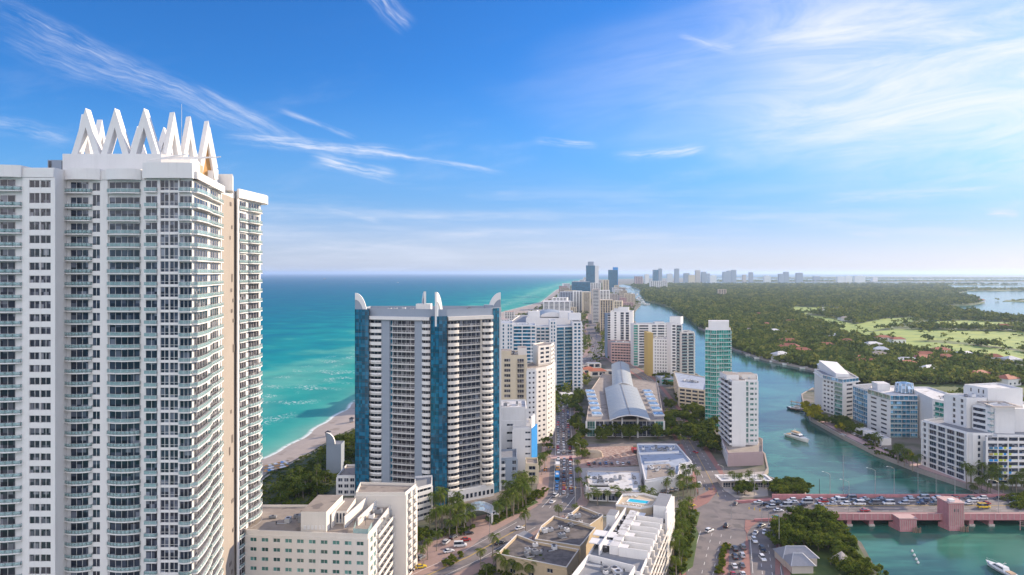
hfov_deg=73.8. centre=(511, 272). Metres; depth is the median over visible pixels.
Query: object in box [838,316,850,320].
house
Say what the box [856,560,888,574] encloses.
broadleaf tree
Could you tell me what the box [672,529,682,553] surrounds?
palm tree
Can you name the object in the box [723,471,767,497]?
creek forecourt
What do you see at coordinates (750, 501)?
ramp wall
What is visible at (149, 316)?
window
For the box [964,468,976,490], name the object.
palm tree
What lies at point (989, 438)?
window
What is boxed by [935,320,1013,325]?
golf lawn
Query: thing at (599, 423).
window
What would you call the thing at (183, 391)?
window
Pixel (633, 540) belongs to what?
apartment block
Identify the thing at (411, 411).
window
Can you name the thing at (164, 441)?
window
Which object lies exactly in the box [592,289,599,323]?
apartment tower
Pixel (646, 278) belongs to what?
skyline tower
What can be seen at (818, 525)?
broadleaf tree
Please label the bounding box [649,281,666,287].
apartment block
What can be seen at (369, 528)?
hotel
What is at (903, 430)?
window
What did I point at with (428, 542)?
palm tree
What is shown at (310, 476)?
broadleaf tree
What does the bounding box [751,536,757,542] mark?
car
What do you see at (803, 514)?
broadleaf tree
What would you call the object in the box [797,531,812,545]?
broadleaf tree
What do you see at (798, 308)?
golf lawn
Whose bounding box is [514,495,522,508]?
palm tree
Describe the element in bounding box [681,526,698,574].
verge lawn
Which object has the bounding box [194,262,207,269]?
window
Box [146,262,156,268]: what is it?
window
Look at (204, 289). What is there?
window
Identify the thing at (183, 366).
window
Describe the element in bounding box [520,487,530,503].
palm tree
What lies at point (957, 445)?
window
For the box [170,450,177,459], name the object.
window
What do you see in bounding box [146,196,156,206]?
window
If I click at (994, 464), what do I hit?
palm tree
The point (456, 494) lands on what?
palm tree
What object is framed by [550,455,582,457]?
plaza crossing
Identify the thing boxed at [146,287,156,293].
window
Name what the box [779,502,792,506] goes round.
car
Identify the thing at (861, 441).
promenade
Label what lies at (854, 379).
window
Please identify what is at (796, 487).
broadleaf tree
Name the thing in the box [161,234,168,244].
window
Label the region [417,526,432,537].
broadleaf tree
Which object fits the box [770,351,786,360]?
house
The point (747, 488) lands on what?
broadleaf tree
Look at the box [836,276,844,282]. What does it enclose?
skyline tower
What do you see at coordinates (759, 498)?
corner island
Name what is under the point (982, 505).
car
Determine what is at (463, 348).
window
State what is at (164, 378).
window
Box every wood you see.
[631,282,1023,400]
[717,277,1023,281]
[949,286,1023,300]
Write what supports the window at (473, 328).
in the apartment tower at (427, 388)
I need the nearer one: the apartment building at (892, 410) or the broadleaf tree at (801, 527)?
the broadleaf tree at (801, 527)
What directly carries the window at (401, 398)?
in the apartment tower at (427, 388)
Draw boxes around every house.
[326,432,343,473]
[656,376,673,385]
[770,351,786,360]
[796,347,810,350]
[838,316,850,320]
[864,341,882,345]
[872,351,888,354]
[873,346,888,350]
[874,335,891,340]
[889,337,905,342]
[917,351,932,354]
[931,347,950,351]
[972,370,990,373]
[985,353,1003,360]
[992,374,1020,385]
[999,356,1021,364]
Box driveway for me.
[461,498,541,537]
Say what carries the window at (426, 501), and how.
in the parking block at (424, 489)
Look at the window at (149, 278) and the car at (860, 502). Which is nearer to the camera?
the window at (149, 278)
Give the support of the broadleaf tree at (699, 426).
on the island ground at (716, 453)
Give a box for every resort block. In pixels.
[543,300,570,309]
[552,297,567,299]
[560,291,572,300]
[573,291,581,312]
[582,291,590,313]
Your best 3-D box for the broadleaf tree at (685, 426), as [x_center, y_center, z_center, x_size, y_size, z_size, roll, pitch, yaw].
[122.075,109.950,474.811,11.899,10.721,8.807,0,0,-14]
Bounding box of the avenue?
[424,307,604,574]
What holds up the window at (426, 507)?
in the parking block at (424, 489)
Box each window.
[146,181,156,186]
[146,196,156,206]
[146,209,156,215]
[146,222,156,229]
[146,236,156,241]
[146,249,156,256]
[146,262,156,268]
[146,275,156,281]
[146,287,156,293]
[146,300,156,306]
[146,313,156,319]
[146,325,156,332]
[146,338,156,345]
[146,350,156,357]
[146,363,156,369]
[146,375,156,382]
[146,388,156,394]
[146,400,156,407]
[146,413,156,420]
[146,426,156,432]
[161,180,168,189]
[161,193,168,205]
[161,208,168,217]
[161,221,168,231]
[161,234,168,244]
[161,248,168,258]
[161,261,168,271]
[161,274,168,284]
[161,287,168,296]
[161,299,168,309]
[161,312,168,322]
[161,325,168,334]
[161,338,168,347]
[161,350,168,359]
[161,363,168,372]
[161,375,168,384]
[161,388,168,397]
[161,400,168,409]
[161,413,168,422]
[161,425,168,434]
[161,438,168,447]
[161,450,168,459]
[170,180,177,189]
[170,193,177,205]
[170,208,177,217]
[170,221,177,231]
[170,234,177,244]
[170,248,177,258]
[170,261,177,271]
[170,274,177,284]
[170,287,177,296]
[170,299,177,309]
[170,312,177,322]
[170,325,177,334]
[170,338,177,347]
[170,350,177,359]
[170,363,177,372]
[170,375,177,384]
[170,388,177,397]
[170,400,177,409]
[170,413,177,422]
[170,425,177,434]
[170,438,177,447]
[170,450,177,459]
[170,463,177,472]
[180,181,191,186]
[180,196,191,206]
[180,209,191,215]
[180,222,191,229]
[180,236,191,242]
[180,249,191,256]
[180,262,191,268]
[180,275,191,281]
[180,287,191,293]
[180,300,191,307]
[180,313,191,319]
[180,325,191,332]
[180,338,191,345]
[180,350,191,357]
[180,363,191,370]
[180,375,191,383]
[180,388,191,395]
[180,400,191,407]
[180,413,191,420]
[180,425,191,433]
[180,438,191,445]
[180,450,191,458]
[180,463,191,470]
[180,475,191,483]
[194,197,207,209]
[194,209,207,221]
[194,223,207,234]
[194,236,207,247]
[194,249,207,260]
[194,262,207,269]
[194,275,207,281]
[194,286,207,294]
[194,298,207,306]
[194,310,207,319]
[194,323,207,331]
[371,320,380,322]
[393,320,414,325]
[393,327,414,332]
[393,333,414,338]
[393,339,414,344]
[393,346,414,350]
[393,352,414,357]
[393,358,414,363]
[393,364,414,369]
[393,371,414,376]
[393,377,414,382]
[393,383,414,388]
[393,389,414,394]
[393,396,414,401]
[393,402,414,407]
[393,408,414,413]
[393,414,414,420]
[417,487,430,492]
[417,493,430,498]
[417,500,430,504]
[417,505,430,511]
[417,512,429,517]
[458,320,479,325]
[458,326,479,331]
[458,332,479,338]
[458,338,479,344]
[458,345,479,350]
[458,351,479,356]
[458,357,479,363]
[458,363,479,369]
[458,369,479,375]
[458,375,479,381]
[458,382,479,388]
[458,388,479,394]
[458,394,479,400]
[458,400,479,406]
[458,406,479,413]
[458,413,479,419]
[458,419,479,425]
[517,384,523,388]
[517,389,523,393]
[587,421,594,428]
[587,429,594,435]
[593,493,605,499]
[596,421,603,427]
[604,421,611,427]
[609,494,619,500]
[613,421,636,428]
[613,429,636,435]
[639,421,645,428]
[647,421,654,428]
[823,375,842,382]
[843,378,858,382]
[868,389,889,399]
[890,396,917,399]
[891,401,901,403]
[891,410,901,412]
[891,415,901,417]
[891,424,901,426]
[891,433,901,435]
[902,401,909,404]
[902,406,909,409]
[902,410,909,414]
[902,415,909,418]
[902,419,909,423]
[902,424,909,427]
[902,429,909,432]
[902,433,909,436]
[938,432,944,437]
[947,440,953,446]
[956,431,963,437]
[956,437,963,443]
[956,443,963,449]
[956,449,963,455]
[956,455,963,461]
[956,467,963,473]
[956,473,963,479]
[973,407,984,411]
[973,413,984,417]
[973,418,984,422]
[973,424,984,428]
[988,437,996,440]
[988,443,996,446]
[998,437,1006,440]
[1009,437,1017,440]
[1009,468,1017,471]
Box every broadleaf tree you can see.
[270,495,289,504]
[281,488,294,496]
[282,500,292,504]
[287,484,303,493]
[290,479,304,484]
[294,471,306,479]
[297,467,310,471]
[305,481,325,491]
[306,471,314,479]
[310,486,329,495]
[315,470,332,481]
[316,448,325,456]
[334,433,349,442]
[344,448,354,453]
[344,451,354,459]
[345,436,354,442]
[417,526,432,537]
[417,530,434,543]
[540,436,552,442]
[542,443,554,448]
[567,419,578,426]
[567,437,581,445]
[568,403,578,410]
[572,422,584,429]
[572,439,588,448]
[573,394,583,399]
[575,406,582,411]
[576,428,587,437]
[576,448,590,456]
[594,424,612,431]
[594,428,612,439]
[608,422,625,436]
[621,423,643,437]
[621,426,636,439]
[636,425,652,433]
[651,423,662,438]
[663,398,676,405]
[663,415,677,423]
[664,402,672,409]
[664,410,677,414]
[664,419,677,426]
[665,428,680,438]
[667,411,679,417]
[677,411,691,421]
[678,423,694,430]
[680,403,697,411]
[681,427,695,439]
[683,418,700,424]
[688,414,703,420]
[688,426,707,435]
[689,402,702,406]
[689,424,704,429]
[691,430,710,440]
[695,410,704,416]
[696,441,708,450]
[697,433,717,443]
[699,420,717,429]
[702,426,718,434]
[704,416,720,423]
[707,434,721,442]
[708,440,721,450]
[732,484,744,494]
[735,480,744,485]
[735,483,753,494]
[745,481,757,489]
[765,523,792,541]
[767,484,783,493]
[768,479,783,484]
[769,515,784,534]
[769,520,803,532]
[769,535,794,546]
[774,486,785,493]
[779,529,805,543]
[782,478,794,483]
[782,512,803,522]
[783,486,792,493]
[784,505,804,514]
[789,477,804,481]
[789,485,802,493]
[792,510,814,522]
[793,515,812,524]
[793,522,813,534]
[795,481,806,486]
[796,486,809,492]
[796,508,816,518]
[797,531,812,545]
[800,402,809,407]
[801,481,814,488]
[802,523,814,530]
[803,406,811,412]
[803,530,833,550]
[806,411,815,417]
[809,409,820,413]
[809,511,838,522]
[812,505,827,517]
[812,518,836,524]
[813,406,822,411]
[813,522,832,534]
[817,417,826,422]
[817,518,849,534]
[820,531,840,546]
[822,527,842,536]
[827,418,839,425]
[827,553,844,563]
[830,540,856,555]
[834,422,845,431]
[834,528,854,536]
[835,555,862,567]
[835,561,862,574]
[836,422,852,431]
[840,534,857,543]
[841,540,858,550]
[843,551,855,559]
[844,427,855,431]
[847,570,862,574]
[851,423,864,427]
[853,551,863,559]
[855,557,873,564]
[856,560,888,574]
[864,433,874,440]
[866,375,877,380]
[879,377,890,381]
[882,374,896,383]
[886,372,903,377]
[903,375,918,380]
[905,372,916,382]
[914,373,929,383]
[917,371,933,379]
[968,372,981,383]
[983,373,999,381]
[999,494,1023,500]
[1000,371,1018,375]
[1005,501,1023,509]
[1009,492,1023,496]
[1014,373,1023,384]
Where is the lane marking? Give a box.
[543,355,591,505]
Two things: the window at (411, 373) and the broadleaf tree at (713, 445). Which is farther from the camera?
the broadleaf tree at (713, 445)
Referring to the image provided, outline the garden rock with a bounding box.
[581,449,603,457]
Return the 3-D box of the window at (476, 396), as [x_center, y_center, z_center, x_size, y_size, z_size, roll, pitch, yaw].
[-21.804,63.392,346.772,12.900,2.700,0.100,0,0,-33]
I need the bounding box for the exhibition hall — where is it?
[585,361,664,437]
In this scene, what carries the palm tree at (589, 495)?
on the avenue pavement at (543, 482)
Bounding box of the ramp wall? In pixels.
[736,496,812,520]
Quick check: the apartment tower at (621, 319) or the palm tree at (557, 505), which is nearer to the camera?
the palm tree at (557, 505)
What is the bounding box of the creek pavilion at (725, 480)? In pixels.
[714,474,771,487]
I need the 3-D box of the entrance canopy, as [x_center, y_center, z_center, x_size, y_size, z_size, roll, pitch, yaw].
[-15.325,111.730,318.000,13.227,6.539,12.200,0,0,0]
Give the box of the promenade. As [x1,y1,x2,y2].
[820,421,1002,493]
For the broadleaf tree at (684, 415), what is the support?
on the island ground at (716, 453)
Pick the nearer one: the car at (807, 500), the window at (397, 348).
the car at (807, 500)
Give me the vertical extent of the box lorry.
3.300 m
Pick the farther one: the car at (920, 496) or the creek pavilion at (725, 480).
the creek pavilion at (725, 480)
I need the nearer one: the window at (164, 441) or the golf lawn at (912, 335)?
the window at (164, 441)
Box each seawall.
[695,373,805,493]
[698,327,813,370]
[801,388,1023,522]
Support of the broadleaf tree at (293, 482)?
on the dune ground at (304, 460)
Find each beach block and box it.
[504,311,514,320]
[562,283,569,288]
[571,307,576,312]
[610,294,617,300]
[619,290,626,294]
[623,302,632,306]
[624,294,634,305]
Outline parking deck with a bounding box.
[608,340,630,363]
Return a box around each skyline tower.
[644,274,648,283]
[653,269,657,280]
[658,268,661,280]
[666,273,672,282]
[674,268,678,282]
[683,273,689,282]
[688,275,694,282]
[695,270,699,282]
[701,271,705,282]
[709,275,716,282]
[722,271,726,281]
[726,270,730,281]
[731,270,735,281]
[742,274,745,281]
[748,272,752,281]
[763,276,770,281]
[778,274,783,281]
[783,271,788,281]
[795,272,802,281]
[812,276,819,280]
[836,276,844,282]
[844,276,851,281]
[853,276,864,281]
[871,277,877,281]
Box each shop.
[559,392,573,398]
[582,366,592,372]
[586,362,600,367]
[588,368,606,375]
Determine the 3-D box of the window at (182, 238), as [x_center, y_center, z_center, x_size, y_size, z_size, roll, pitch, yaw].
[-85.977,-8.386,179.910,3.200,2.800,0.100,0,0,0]
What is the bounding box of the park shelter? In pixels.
[830,551,846,570]
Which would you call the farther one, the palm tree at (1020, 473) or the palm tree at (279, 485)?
the palm tree at (1020, 473)
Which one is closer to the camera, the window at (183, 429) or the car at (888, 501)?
the window at (183, 429)
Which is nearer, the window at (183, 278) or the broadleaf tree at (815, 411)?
the window at (183, 278)
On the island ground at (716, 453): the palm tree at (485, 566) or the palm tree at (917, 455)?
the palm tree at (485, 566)
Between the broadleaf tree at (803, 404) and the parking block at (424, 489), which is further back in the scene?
the broadleaf tree at (803, 404)
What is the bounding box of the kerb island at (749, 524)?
[745,520,758,532]
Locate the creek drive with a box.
[605,357,745,574]
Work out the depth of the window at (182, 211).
179.93 m
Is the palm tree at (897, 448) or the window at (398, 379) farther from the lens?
the palm tree at (897, 448)
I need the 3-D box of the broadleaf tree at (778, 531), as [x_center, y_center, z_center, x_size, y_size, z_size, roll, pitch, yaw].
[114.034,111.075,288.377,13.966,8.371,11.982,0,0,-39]
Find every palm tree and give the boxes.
[275,481,282,494]
[297,483,306,497]
[300,473,309,484]
[312,464,320,473]
[312,473,321,495]
[321,470,329,482]
[418,545,427,563]
[421,538,432,559]
[424,514,435,529]
[427,491,439,519]
[429,506,442,530]
[432,530,442,550]
[433,504,444,526]
[434,486,449,503]
[434,489,446,521]
[438,505,447,527]
[443,519,455,535]
[444,506,456,527]
[446,497,456,519]
[450,514,463,534]
[451,502,466,526]
[452,490,462,499]
[452,496,465,513]
[459,511,470,527]
[463,503,475,521]
[466,510,476,526]
[474,548,485,566]
[480,562,492,574]
[488,533,499,556]
[492,500,504,517]
[492,550,505,565]
[497,494,507,512]
[498,559,515,570]
[500,480,513,500]
[501,497,511,517]
[506,487,517,511]
[509,489,520,515]
[511,470,522,492]
[511,478,522,502]
[512,556,523,571]
[513,476,525,493]
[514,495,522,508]
[515,483,529,506]
[519,508,530,530]
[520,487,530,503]
[524,558,536,574]
[528,475,537,490]
[553,504,562,516]
[575,477,582,488]
[583,492,593,501]
[591,487,601,505]
[603,489,611,501]
[614,487,624,497]
[637,485,647,490]
[647,487,655,495]
[663,477,671,493]
[666,469,674,477]
[669,555,680,574]
[670,539,677,554]
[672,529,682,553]
[672,530,683,554]
[673,535,687,558]
[675,480,684,499]
[675,507,687,516]
[675,515,683,523]
[675,519,689,533]
[676,545,690,565]
[677,500,689,517]
[682,469,691,483]
[683,475,690,492]
[685,496,693,509]
[687,483,695,497]
[688,463,697,483]
[693,469,700,480]
[731,472,738,485]
[746,470,752,478]
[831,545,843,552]
[871,432,879,446]
[874,436,883,447]
[892,446,903,462]
[893,443,904,459]
[903,448,911,463]
[906,455,917,471]
[912,454,922,467]
[957,461,971,488]
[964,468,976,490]
[967,482,977,493]
[974,479,983,493]
[975,460,987,485]
[977,477,987,492]
[983,470,993,492]
[984,481,991,493]
[986,464,997,487]
[990,463,1002,486]
[990,466,1003,489]
[990,472,1003,493]
[995,481,1009,493]
[1005,477,1018,489]
[1010,475,1021,492]
[1015,471,1023,487]
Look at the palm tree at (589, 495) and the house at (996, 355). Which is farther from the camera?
the house at (996, 355)
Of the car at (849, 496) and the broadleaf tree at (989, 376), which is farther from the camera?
the broadleaf tree at (989, 376)
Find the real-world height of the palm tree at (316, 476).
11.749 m
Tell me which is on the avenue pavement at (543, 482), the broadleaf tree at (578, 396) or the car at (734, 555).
the broadleaf tree at (578, 396)
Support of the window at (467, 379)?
in the apartment tower at (427, 388)
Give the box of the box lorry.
[555,461,559,469]
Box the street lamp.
[988,479,998,512]
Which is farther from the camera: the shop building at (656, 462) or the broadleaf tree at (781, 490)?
the shop building at (656, 462)
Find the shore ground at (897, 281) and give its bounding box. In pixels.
[706,281,1023,281]
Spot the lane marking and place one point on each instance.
(555, 454)
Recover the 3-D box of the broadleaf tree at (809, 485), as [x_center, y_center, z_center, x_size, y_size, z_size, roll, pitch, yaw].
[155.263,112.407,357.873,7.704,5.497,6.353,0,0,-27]
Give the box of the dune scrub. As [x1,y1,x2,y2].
[261,428,354,504]
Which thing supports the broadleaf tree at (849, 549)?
on the park lawn at (823, 567)
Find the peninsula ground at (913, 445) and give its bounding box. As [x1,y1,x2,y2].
[802,388,1023,493]
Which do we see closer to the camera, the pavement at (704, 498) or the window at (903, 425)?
the pavement at (704, 498)
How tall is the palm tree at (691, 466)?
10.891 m
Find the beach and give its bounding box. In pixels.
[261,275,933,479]
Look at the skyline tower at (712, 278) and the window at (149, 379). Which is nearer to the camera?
the window at (149, 379)
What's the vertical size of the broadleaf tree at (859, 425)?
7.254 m
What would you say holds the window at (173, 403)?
in the apartment tower at (131, 392)
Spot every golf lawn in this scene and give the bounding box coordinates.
[794,307,825,313]
[810,315,867,331]
[855,317,912,330]
[864,329,1023,349]
[906,340,1023,358]
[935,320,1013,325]
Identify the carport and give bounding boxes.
[510,530,533,539]
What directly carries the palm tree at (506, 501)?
on the hotel garden
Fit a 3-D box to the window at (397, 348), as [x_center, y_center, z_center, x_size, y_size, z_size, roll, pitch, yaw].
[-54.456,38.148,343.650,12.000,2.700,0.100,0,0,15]
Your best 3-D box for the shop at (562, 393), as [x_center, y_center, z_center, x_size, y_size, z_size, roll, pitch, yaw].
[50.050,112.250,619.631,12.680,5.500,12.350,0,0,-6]
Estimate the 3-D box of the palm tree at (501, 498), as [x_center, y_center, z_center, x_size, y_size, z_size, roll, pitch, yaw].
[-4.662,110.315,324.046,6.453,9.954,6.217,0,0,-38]
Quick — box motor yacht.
[784,428,808,442]
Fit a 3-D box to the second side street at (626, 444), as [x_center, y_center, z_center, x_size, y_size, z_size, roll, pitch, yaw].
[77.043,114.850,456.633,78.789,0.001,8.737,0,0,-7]
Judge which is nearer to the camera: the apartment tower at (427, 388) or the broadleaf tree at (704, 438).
the apartment tower at (427, 388)
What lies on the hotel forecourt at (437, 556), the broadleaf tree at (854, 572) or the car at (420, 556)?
the car at (420, 556)
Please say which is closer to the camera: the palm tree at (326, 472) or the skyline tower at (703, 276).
the palm tree at (326, 472)
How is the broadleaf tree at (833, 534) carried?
on the park lawn at (823, 567)
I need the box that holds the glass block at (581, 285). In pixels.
[572,281,589,290]
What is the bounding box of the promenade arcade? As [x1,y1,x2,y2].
[854,427,890,445]
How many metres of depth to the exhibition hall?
530.00 m
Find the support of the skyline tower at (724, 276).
on the island ground at (716, 453)
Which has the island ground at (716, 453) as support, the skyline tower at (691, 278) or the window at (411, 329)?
the skyline tower at (691, 278)
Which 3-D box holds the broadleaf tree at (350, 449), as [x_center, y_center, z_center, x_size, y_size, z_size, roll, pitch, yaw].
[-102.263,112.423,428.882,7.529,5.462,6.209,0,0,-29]
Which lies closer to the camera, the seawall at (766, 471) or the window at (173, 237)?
the window at (173, 237)
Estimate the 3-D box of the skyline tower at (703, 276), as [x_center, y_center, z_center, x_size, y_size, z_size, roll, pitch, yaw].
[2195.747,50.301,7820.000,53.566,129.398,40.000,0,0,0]
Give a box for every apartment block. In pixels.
[572,493,674,574]
[590,283,600,299]
[614,300,622,307]
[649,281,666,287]
[717,289,726,293]
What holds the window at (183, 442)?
in the apartment tower at (131, 392)
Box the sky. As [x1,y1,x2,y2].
[0,0,1023,276]
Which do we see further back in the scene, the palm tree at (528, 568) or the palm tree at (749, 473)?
the palm tree at (749, 473)
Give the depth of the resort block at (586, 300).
1899.65 m
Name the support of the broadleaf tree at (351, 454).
on the dune ground at (304, 460)
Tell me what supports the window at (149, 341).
in the apartment tower at (131, 392)
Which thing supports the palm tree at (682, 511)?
on the island ground at (716, 453)
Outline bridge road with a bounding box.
[712,497,1023,519]
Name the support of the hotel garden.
on the island ground at (716, 453)
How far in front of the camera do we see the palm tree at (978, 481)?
352.55 m
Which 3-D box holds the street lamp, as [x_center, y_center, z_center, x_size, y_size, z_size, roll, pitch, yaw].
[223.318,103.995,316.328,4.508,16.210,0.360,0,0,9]
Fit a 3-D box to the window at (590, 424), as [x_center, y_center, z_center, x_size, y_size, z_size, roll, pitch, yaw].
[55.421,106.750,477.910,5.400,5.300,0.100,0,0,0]
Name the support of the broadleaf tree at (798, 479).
on the island ground at (716, 453)
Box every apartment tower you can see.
[0,104,267,574]
[355,291,500,505]
[501,342,554,443]
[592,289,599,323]
[600,290,609,298]
[600,299,613,331]
[605,313,609,358]
[610,307,633,340]
[631,323,638,365]
[637,321,665,364]
[644,331,667,375]
[666,316,682,375]
[680,330,694,374]
[718,371,762,466]
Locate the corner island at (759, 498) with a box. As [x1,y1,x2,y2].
[735,497,771,500]
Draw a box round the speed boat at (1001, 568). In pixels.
[986,557,1016,574]
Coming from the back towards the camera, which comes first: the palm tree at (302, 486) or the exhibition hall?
the exhibition hall
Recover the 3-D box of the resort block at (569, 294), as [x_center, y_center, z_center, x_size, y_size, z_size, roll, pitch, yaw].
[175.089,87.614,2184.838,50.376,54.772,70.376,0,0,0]
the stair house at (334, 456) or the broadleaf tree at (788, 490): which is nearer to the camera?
the broadleaf tree at (788, 490)
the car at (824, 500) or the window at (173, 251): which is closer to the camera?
the window at (173, 251)
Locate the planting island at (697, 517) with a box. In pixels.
[691,511,699,525]
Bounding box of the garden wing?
[336,464,354,495]
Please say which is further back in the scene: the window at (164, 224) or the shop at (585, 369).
the shop at (585, 369)
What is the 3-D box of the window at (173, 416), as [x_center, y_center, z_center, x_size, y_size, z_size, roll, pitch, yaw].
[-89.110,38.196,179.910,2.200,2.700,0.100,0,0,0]
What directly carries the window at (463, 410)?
in the apartment tower at (427, 388)
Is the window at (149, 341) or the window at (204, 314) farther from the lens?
the window at (204, 314)
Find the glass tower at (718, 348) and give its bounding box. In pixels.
[705,320,731,426]
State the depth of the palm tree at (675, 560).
258.63 m
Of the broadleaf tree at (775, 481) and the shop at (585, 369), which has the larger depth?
the shop at (585, 369)
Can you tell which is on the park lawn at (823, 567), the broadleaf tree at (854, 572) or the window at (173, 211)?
the broadleaf tree at (854, 572)
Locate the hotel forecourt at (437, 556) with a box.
[411,526,482,574]
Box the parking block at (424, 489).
[415,475,432,520]
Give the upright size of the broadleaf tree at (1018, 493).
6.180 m
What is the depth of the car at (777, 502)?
333.37 m
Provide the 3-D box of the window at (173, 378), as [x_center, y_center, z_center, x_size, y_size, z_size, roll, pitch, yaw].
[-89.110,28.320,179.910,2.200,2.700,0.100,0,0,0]
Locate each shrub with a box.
[669,565,680,574]
[687,515,695,519]
[688,508,698,515]
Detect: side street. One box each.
[557,505,691,514]
[579,441,681,446]
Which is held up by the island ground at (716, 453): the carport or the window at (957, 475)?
the carport
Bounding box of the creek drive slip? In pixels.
[739,519,783,574]
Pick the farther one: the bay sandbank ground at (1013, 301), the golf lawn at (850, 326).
the bay sandbank ground at (1013, 301)
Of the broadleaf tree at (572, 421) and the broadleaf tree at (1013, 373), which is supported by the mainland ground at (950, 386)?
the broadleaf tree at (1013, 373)
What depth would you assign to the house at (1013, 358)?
855.99 m
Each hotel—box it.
[244,482,416,574]
[501,399,536,471]
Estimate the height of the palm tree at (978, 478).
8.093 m
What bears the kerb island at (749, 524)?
on the island ground at (716, 453)
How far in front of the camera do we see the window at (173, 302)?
179.93 m
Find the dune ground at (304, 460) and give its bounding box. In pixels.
[261,429,354,504]
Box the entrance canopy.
[464,501,493,522]
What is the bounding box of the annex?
[501,449,538,485]
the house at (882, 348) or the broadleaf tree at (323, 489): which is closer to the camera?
the broadleaf tree at (323, 489)
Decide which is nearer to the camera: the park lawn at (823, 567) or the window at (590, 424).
the park lawn at (823, 567)
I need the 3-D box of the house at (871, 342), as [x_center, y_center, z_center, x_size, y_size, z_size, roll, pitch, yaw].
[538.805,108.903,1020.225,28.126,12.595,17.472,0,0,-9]
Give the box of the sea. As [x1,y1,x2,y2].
[261,274,1023,459]
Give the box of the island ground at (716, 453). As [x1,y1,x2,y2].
[262,278,877,574]
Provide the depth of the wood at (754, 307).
1554.56 m
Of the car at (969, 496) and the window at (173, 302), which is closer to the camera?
the window at (173, 302)
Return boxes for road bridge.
[772,494,1023,532]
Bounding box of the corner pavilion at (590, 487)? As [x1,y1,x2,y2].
[585,484,609,496]
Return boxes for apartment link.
[853,383,871,424]
[914,387,946,437]
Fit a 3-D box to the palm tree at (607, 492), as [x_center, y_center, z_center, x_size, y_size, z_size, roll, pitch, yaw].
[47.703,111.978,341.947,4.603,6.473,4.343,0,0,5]
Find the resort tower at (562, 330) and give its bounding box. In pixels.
[501,309,582,391]
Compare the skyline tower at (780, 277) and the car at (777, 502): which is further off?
the skyline tower at (780, 277)
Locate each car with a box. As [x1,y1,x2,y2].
[414,563,426,568]
[417,554,425,559]
[442,539,450,544]
[443,548,454,553]
[449,534,458,539]
[453,540,466,546]
[460,537,471,540]
[463,530,473,534]
[487,510,498,516]
[514,525,524,529]
[704,527,713,532]
[731,545,737,550]
[731,553,738,559]
[731,563,737,568]
[738,552,745,557]
[738,562,745,567]
[739,543,746,549]
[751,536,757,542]
[758,544,766,551]
[758,553,766,560]
[765,504,776,507]
[772,500,781,504]
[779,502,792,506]
[800,498,812,503]
[817,498,828,502]
[827,501,836,504]
[833,497,845,502]
[840,501,850,504]
[845,494,857,499]
[853,499,865,504]
[859,508,870,511]
[868,499,881,504]
[882,499,894,504]
[898,500,909,504]
[904,497,915,501]
[917,494,929,498]
[919,498,930,501]
[964,495,974,498]
[966,498,978,501]
[976,495,987,499]
[977,502,990,507]
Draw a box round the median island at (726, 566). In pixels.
[718,543,728,574]
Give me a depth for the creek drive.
313.54 m
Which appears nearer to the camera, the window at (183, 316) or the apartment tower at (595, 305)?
the window at (183, 316)
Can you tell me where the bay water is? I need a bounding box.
[619,278,1023,574]
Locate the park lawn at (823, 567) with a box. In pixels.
[786,540,874,574]
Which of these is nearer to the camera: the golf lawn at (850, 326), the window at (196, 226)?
the window at (196, 226)
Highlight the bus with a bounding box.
[555,471,559,480]
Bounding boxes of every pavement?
[452,306,604,574]
[605,358,743,574]
[690,484,716,508]
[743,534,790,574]
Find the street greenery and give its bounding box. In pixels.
[515,283,640,408]
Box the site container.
[631,447,636,453]
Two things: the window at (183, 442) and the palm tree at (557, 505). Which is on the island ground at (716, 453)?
the palm tree at (557, 505)
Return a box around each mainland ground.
[624,284,1023,393]
[717,275,1023,278]
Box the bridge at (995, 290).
[967,289,1023,290]
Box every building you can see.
[496,534,578,574]
[535,516,595,564]
[564,506,605,537]
[586,470,641,501]
[633,444,692,493]
[674,371,704,406]
[773,546,819,573]
[813,360,859,416]
[866,381,918,437]
[921,383,1023,485]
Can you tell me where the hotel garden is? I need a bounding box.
[485,494,537,524]
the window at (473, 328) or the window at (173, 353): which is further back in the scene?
the window at (473, 328)
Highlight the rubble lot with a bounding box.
[585,446,638,467]
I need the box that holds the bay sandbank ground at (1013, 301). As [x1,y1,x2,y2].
[1003,300,1023,301]
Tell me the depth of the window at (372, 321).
347.59 m
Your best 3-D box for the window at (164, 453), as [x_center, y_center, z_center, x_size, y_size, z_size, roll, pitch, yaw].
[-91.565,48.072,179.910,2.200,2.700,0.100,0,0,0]
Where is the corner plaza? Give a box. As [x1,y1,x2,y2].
[581,466,642,493]
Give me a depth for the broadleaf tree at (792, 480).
362.49 m
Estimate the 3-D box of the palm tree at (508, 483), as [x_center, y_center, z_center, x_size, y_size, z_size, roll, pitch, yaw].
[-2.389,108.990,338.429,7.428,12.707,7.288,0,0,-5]
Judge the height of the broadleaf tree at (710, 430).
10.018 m
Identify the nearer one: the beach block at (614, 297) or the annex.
the annex
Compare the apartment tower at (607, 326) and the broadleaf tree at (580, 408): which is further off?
the apartment tower at (607, 326)
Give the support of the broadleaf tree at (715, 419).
on the island ground at (716, 453)
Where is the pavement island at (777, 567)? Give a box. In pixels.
[775,536,780,574]
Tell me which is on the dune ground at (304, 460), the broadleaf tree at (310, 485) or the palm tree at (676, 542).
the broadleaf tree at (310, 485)
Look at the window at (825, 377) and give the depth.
553.02 m
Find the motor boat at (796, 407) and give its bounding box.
[787,405,803,409]
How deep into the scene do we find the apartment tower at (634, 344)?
837.94 m

